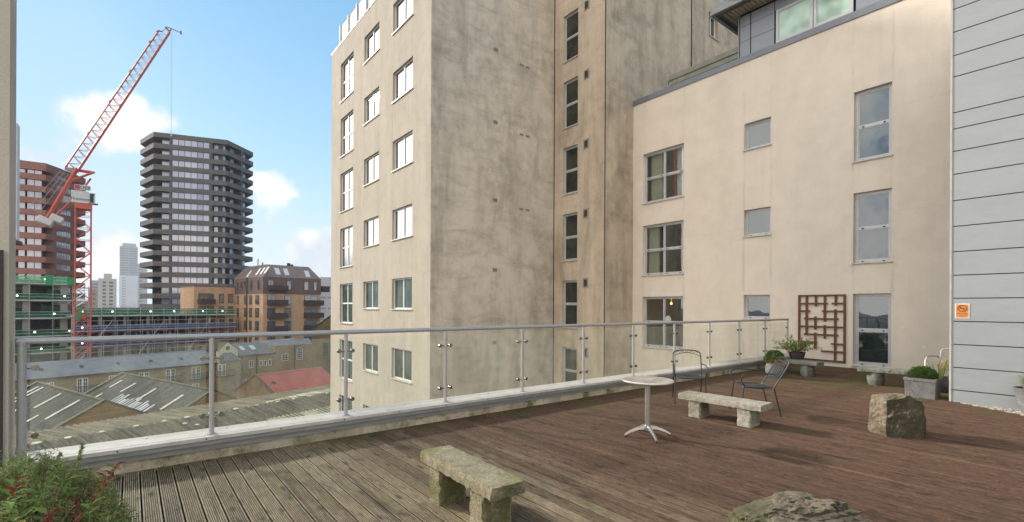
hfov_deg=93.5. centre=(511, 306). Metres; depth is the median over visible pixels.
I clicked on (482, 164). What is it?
apartment tower
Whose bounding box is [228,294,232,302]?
window
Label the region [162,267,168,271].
window
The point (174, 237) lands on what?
window
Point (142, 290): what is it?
distant flats
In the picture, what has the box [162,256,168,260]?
window
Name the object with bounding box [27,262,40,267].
window
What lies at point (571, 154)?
window
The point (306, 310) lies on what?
window
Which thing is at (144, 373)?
french window
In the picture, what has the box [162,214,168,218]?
window
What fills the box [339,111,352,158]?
window
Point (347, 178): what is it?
window
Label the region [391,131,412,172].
window
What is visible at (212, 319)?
window
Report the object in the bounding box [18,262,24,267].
window
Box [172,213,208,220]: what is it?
window
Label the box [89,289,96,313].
distant block
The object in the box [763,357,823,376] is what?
stone bench
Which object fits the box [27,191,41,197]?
window
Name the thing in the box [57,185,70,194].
window
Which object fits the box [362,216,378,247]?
window
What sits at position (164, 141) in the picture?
window
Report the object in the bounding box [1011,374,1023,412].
grass pot
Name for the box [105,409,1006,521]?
deck subfloor
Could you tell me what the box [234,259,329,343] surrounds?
brick apartment block
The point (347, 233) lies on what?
window
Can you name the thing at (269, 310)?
window
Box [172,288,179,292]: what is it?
window
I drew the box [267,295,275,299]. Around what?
window
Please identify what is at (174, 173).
window
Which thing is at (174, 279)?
window
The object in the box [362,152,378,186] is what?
window
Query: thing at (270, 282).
window
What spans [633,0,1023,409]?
apartment wing
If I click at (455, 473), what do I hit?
stone bench
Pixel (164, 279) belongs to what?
window
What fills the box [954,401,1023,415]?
gravel
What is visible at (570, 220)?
window
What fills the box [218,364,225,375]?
french window
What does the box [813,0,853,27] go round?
window
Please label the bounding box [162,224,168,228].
window
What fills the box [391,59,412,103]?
window
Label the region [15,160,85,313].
russet tower
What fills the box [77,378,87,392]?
french window
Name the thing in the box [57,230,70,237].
window
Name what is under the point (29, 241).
window
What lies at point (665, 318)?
window
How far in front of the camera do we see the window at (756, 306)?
15.63 m
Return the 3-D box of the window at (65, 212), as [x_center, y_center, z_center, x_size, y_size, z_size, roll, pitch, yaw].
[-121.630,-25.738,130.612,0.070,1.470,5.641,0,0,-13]
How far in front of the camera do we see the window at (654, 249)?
18.77 m
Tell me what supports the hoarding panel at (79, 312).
on the building frame at (104, 323)
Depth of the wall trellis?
13.92 m
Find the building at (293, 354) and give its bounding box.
[253,338,311,371]
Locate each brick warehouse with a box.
[15,381,147,433]
[84,372,237,412]
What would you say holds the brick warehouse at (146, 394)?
on the ground
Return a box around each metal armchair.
[672,349,707,403]
[729,356,789,416]
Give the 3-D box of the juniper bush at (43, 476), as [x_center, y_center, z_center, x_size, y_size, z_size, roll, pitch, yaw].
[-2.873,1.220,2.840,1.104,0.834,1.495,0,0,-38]
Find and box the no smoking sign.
[955,304,969,317]
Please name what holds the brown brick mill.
on the ground
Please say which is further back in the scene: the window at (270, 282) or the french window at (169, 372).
the window at (270, 282)
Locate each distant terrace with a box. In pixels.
[76,301,87,310]
[96,308,151,313]
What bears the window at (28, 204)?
in the russet tower at (43, 250)
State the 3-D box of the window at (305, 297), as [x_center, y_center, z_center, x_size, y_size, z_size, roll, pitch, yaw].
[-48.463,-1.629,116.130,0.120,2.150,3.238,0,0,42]
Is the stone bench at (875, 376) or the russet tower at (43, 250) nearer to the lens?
the stone bench at (875, 376)
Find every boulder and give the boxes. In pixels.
[727,491,869,521]
[867,393,926,439]
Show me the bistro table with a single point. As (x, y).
(647, 382)
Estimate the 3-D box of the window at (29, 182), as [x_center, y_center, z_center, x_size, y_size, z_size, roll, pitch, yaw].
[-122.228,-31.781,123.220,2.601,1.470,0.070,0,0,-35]
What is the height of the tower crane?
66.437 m
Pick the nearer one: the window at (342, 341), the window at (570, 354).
the window at (570, 354)
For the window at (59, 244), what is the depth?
130.49 m
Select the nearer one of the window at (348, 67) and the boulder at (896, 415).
the boulder at (896, 415)
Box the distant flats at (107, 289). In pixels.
[98,274,116,307]
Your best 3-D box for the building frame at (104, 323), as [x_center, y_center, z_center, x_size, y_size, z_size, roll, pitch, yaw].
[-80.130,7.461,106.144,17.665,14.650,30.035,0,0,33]
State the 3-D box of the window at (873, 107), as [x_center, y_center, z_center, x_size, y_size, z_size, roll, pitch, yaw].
[9.855,-4.998,13.134,0.220,1.975,0.920,0,0,-38]
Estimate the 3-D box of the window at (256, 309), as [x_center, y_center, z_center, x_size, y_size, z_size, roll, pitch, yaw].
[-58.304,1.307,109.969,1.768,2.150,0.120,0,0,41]
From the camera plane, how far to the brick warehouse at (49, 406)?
33.99 m
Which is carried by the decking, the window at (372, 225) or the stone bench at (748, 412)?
the stone bench at (748, 412)
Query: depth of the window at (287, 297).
112.05 m
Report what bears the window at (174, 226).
in the charcoal tower at (196, 193)
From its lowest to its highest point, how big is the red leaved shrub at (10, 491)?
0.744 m
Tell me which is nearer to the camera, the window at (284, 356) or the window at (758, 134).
the window at (758, 134)
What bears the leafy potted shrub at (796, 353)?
on the stone bench at (807, 368)
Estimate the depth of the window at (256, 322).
109.58 m
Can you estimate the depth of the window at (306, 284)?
115.21 m
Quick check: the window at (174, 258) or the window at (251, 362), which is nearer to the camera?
the window at (251, 362)
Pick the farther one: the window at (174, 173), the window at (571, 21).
the window at (174, 173)
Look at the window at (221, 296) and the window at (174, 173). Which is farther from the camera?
the window at (174, 173)
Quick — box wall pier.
[0,0,16,482]
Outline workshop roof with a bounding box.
[15,385,329,455]
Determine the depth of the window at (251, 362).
83.11 m
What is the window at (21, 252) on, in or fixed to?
in the russet tower at (43, 250)
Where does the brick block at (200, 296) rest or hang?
on the ground
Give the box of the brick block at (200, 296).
[180,285,234,349]
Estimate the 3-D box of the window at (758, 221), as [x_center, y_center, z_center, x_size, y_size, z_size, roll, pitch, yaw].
[7.940,-2.721,15.542,0.220,0.905,0.900,0,0,-38]
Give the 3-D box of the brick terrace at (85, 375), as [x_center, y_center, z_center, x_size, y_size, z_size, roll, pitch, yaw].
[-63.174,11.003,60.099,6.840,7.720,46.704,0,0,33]
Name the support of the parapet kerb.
on the deck subfloor
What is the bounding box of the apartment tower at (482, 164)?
[330,0,737,411]
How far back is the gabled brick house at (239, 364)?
80.61 m
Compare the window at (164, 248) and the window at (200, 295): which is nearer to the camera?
the window at (200, 295)
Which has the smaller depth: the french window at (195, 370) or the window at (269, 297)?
the french window at (195, 370)
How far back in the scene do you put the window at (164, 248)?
137.42 m
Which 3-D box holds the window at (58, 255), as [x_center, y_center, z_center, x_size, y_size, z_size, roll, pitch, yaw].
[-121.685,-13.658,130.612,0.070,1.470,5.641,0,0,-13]
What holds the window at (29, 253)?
in the russet tower at (43, 250)
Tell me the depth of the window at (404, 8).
18.84 m
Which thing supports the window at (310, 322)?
in the brick apartment block at (275, 298)
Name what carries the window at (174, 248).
in the charcoal tower at (196, 193)
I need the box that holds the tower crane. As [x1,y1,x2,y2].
[28,26,181,358]
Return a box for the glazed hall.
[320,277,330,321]
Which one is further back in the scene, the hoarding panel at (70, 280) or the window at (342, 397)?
the hoarding panel at (70, 280)
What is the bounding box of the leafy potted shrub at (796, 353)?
[772,334,822,359]
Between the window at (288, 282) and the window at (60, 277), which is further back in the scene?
the window at (60, 277)
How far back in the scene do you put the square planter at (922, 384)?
8.91 m
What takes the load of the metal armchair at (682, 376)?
on the decking
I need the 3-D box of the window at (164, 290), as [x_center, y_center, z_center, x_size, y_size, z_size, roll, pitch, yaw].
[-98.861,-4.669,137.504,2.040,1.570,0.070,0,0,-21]
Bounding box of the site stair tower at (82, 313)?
[72,283,88,357]
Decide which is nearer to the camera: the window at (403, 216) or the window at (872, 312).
the window at (872, 312)
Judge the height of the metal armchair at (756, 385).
0.887 m
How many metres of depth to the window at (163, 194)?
137.39 m
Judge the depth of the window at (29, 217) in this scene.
122.88 m
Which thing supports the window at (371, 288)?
in the apartment tower at (482, 164)
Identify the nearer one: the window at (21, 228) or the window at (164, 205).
the window at (21, 228)
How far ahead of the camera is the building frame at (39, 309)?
90.84 m
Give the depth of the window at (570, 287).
19.86 m
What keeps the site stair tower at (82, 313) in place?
on the ground
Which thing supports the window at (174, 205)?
in the charcoal tower at (196, 193)
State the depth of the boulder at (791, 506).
3.29 m
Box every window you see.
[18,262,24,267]
[19,226,24,231]
[19,250,24,255]
[27,179,41,185]
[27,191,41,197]
[27,203,41,209]
[27,215,37,220]
[27,227,40,232]
[27,238,40,244]
[27,250,40,256]
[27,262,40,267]
[27,274,40,279]
[28,170,41,173]
[56,253,70,259]
[56,264,70,270]
[56,276,66,281]
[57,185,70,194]
[57,208,70,215]
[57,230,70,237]
[57,242,70,248]
[62,221,70,226]
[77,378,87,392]
[139,372,148,376]
[162,139,168,143]
[162,171,168,175]
[162,182,168,186]
[162,192,168,196]
[162,203,168,207]
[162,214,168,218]
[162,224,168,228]
[162,235,168,239]
[162,245,168,250]
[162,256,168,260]
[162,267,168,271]
[162,277,168,282]
[162,288,168,292]
[162,298,168,303]
[166,369,174,381]
[172,160,208,168]
[172,171,208,178]
[172,182,208,189]
[172,192,208,199]
[172,203,208,210]
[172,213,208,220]
[172,224,208,230]
[172,235,208,241]
[172,245,208,251]
[172,256,208,262]
[172,267,208,272]
[172,277,208,282]
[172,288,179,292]
[172,298,179,303]
[173,139,208,147]
[173,150,208,158]
[192,366,200,373]
[198,293,213,298]
[198,306,213,311]
[198,318,213,322]
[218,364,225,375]
[219,294,223,302]
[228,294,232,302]
[249,360,253,367]
[255,295,258,303]
[255,308,258,316]
[255,321,258,330]
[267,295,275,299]
[267,308,274,312]
[267,321,274,325]
[268,280,273,284]
[282,354,287,360]
[284,321,290,329]
[285,295,290,304]
[285,308,290,316]
[287,281,290,289]
[297,349,302,359]
[304,281,308,289]
[304,296,317,299]
[304,308,317,312]
[304,320,317,324]
[313,282,316,290]
[338,339,351,382]
[339,53,353,103]
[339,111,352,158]
[339,168,352,213]
[340,226,352,267]
[341,395,351,410]
[342,283,352,323]
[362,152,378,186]
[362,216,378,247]
[362,343,377,374]
[363,25,379,64]
[363,89,378,125]
[365,281,377,309]
[390,277,411,309]
[390,348,411,383]
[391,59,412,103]
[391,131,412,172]
[391,205,412,240]
[392,0,413,35]
[561,145,577,195]
[561,213,576,261]
[561,280,576,328]
[562,10,578,63]
[562,77,577,129]
[564,347,576,381]
[641,296,682,349]
[642,144,683,204]
[643,220,683,275]
[709,15,718,41]
[742,207,771,237]
[742,295,769,319]
[743,118,771,151]
[776,0,812,42]
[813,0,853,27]
[851,189,892,263]
[851,293,890,367]
[852,83,892,162]
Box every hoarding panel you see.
[45,275,52,284]
[67,277,73,284]
[76,307,81,319]
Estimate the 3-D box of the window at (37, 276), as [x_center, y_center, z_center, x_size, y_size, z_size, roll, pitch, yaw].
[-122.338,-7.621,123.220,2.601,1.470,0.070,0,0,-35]
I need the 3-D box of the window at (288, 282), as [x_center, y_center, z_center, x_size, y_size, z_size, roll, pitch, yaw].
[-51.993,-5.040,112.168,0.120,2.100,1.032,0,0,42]
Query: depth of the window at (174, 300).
137.19 m
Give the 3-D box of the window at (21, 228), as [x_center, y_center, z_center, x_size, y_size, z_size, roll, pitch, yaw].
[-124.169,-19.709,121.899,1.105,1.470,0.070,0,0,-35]
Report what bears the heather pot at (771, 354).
on the decking
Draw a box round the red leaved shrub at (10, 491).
[0,457,128,521]
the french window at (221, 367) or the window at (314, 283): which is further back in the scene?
the window at (314, 283)
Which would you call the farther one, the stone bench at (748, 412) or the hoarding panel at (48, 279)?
the hoarding panel at (48, 279)
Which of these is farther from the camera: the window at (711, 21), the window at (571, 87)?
the window at (711, 21)
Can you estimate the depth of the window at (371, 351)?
21.22 m
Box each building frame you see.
[15,274,71,362]
[55,308,238,360]
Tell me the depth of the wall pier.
4.18 m
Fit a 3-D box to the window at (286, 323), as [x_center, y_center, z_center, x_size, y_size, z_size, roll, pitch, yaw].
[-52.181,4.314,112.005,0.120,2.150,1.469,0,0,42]
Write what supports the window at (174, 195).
in the charcoal tower at (196, 193)
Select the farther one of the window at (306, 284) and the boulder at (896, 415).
the window at (306, 284)
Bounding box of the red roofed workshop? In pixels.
[234,367,330,398]
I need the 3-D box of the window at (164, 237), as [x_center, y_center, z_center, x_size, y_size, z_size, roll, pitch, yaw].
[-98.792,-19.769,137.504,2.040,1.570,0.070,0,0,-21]
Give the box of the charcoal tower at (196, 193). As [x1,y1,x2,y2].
[140,132,252,313]
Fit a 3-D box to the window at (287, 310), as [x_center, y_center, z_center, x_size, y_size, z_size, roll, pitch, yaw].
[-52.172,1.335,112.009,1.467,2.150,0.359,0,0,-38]
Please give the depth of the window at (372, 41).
21.26 m
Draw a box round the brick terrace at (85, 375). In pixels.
[15,350,216,392]
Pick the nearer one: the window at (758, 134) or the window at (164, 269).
the window at (758, 134)
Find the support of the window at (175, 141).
in the charcoal tower at (196, 193)
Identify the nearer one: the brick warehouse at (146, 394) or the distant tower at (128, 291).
the brick warehouse at (146, 394)
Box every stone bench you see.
[420,445,524,521]
[678,391,772,427]
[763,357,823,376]
[857,366,916,385]
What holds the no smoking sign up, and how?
attached to the apartment wing
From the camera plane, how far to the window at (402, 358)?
18.67 m
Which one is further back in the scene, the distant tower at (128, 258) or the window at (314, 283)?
the distant tower at (128, 258)
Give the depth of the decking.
5.03 m
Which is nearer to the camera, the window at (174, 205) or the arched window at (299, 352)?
the arched window at (299, 352)
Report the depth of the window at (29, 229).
123.09 m
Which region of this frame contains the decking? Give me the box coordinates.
[64,364,1023,521]
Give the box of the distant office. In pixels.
[92,280,97,307]
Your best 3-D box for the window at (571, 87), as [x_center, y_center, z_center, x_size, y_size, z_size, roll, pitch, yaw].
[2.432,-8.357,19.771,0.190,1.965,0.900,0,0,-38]
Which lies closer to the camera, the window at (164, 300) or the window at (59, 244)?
the window at (59, 244)
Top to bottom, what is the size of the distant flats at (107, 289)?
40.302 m
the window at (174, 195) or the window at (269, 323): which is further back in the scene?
the window at (174, 195)
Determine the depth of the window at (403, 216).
18.78 m
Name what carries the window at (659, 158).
in the apartment wing
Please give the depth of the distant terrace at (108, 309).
307.89 m
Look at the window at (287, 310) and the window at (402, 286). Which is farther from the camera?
the window at (287, 310)
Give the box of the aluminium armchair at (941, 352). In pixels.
[925,348,948,369]
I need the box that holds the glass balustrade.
[13,318,788,461]
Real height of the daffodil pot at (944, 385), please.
0.672 m
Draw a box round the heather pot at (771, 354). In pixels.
[764,350,784,377]
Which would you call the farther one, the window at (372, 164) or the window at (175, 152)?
the window at (175, 152)
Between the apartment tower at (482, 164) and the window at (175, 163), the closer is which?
the apartment tower at (482, 164)
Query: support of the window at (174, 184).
in the charcoal tower at (196, 193)
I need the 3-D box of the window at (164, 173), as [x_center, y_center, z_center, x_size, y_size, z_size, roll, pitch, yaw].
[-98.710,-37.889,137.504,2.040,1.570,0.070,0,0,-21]
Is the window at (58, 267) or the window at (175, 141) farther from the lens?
the window at (175, 141)
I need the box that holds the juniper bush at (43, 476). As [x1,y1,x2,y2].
[0,442,142,521]
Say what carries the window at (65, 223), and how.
in the russet tower at (43, 250)
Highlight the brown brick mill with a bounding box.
[311,315,330,374]
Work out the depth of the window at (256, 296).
109.79 m
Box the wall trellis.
[798,294,845,362]
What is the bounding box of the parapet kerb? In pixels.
[10,353,791,483]
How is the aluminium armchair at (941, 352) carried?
on the decking
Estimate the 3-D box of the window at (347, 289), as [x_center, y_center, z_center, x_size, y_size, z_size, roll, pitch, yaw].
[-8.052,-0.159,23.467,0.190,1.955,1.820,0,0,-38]
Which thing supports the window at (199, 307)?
in the brick block at (200, 296)
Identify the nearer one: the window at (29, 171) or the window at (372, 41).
the window at (372, 41)
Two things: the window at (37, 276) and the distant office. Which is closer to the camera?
the window at (37, 276)
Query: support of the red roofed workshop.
on the ground
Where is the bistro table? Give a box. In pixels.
[622,376,673,442]
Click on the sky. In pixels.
(254, 75)
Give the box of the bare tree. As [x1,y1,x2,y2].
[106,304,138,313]
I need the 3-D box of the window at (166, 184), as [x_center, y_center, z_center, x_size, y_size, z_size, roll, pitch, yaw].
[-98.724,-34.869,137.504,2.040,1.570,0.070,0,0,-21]
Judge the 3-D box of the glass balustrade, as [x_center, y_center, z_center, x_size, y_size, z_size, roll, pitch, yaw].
[1.880,0.858,9.307,16.165,1.095,0.120,0,0,-38]
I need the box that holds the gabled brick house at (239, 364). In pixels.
[200,340,275,396]
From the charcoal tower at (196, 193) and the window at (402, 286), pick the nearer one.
the window at (402, 286)
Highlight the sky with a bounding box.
[16,0,359,307]
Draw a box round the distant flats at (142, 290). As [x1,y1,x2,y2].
[138,264,146,307]
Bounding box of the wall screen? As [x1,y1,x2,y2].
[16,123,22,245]
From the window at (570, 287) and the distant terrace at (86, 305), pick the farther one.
the distant terrace at (86, 305)
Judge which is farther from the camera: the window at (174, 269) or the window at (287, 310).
the window at (174, 269)
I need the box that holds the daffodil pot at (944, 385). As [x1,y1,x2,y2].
[927,358,948,392]
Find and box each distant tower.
[119,275,137,307]
[120,243,137,275]
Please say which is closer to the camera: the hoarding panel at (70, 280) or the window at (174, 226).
the hoarding panel at (70, 280)
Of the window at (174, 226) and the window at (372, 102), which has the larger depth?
the window at (174, 226)
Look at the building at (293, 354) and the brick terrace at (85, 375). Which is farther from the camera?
the building at (293, 354)
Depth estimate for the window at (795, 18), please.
14.68 m
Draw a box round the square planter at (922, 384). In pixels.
[903,365,941,399]
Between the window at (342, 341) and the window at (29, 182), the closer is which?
the window at (342, 341)
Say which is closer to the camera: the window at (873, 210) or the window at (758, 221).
the window at (873, 210)

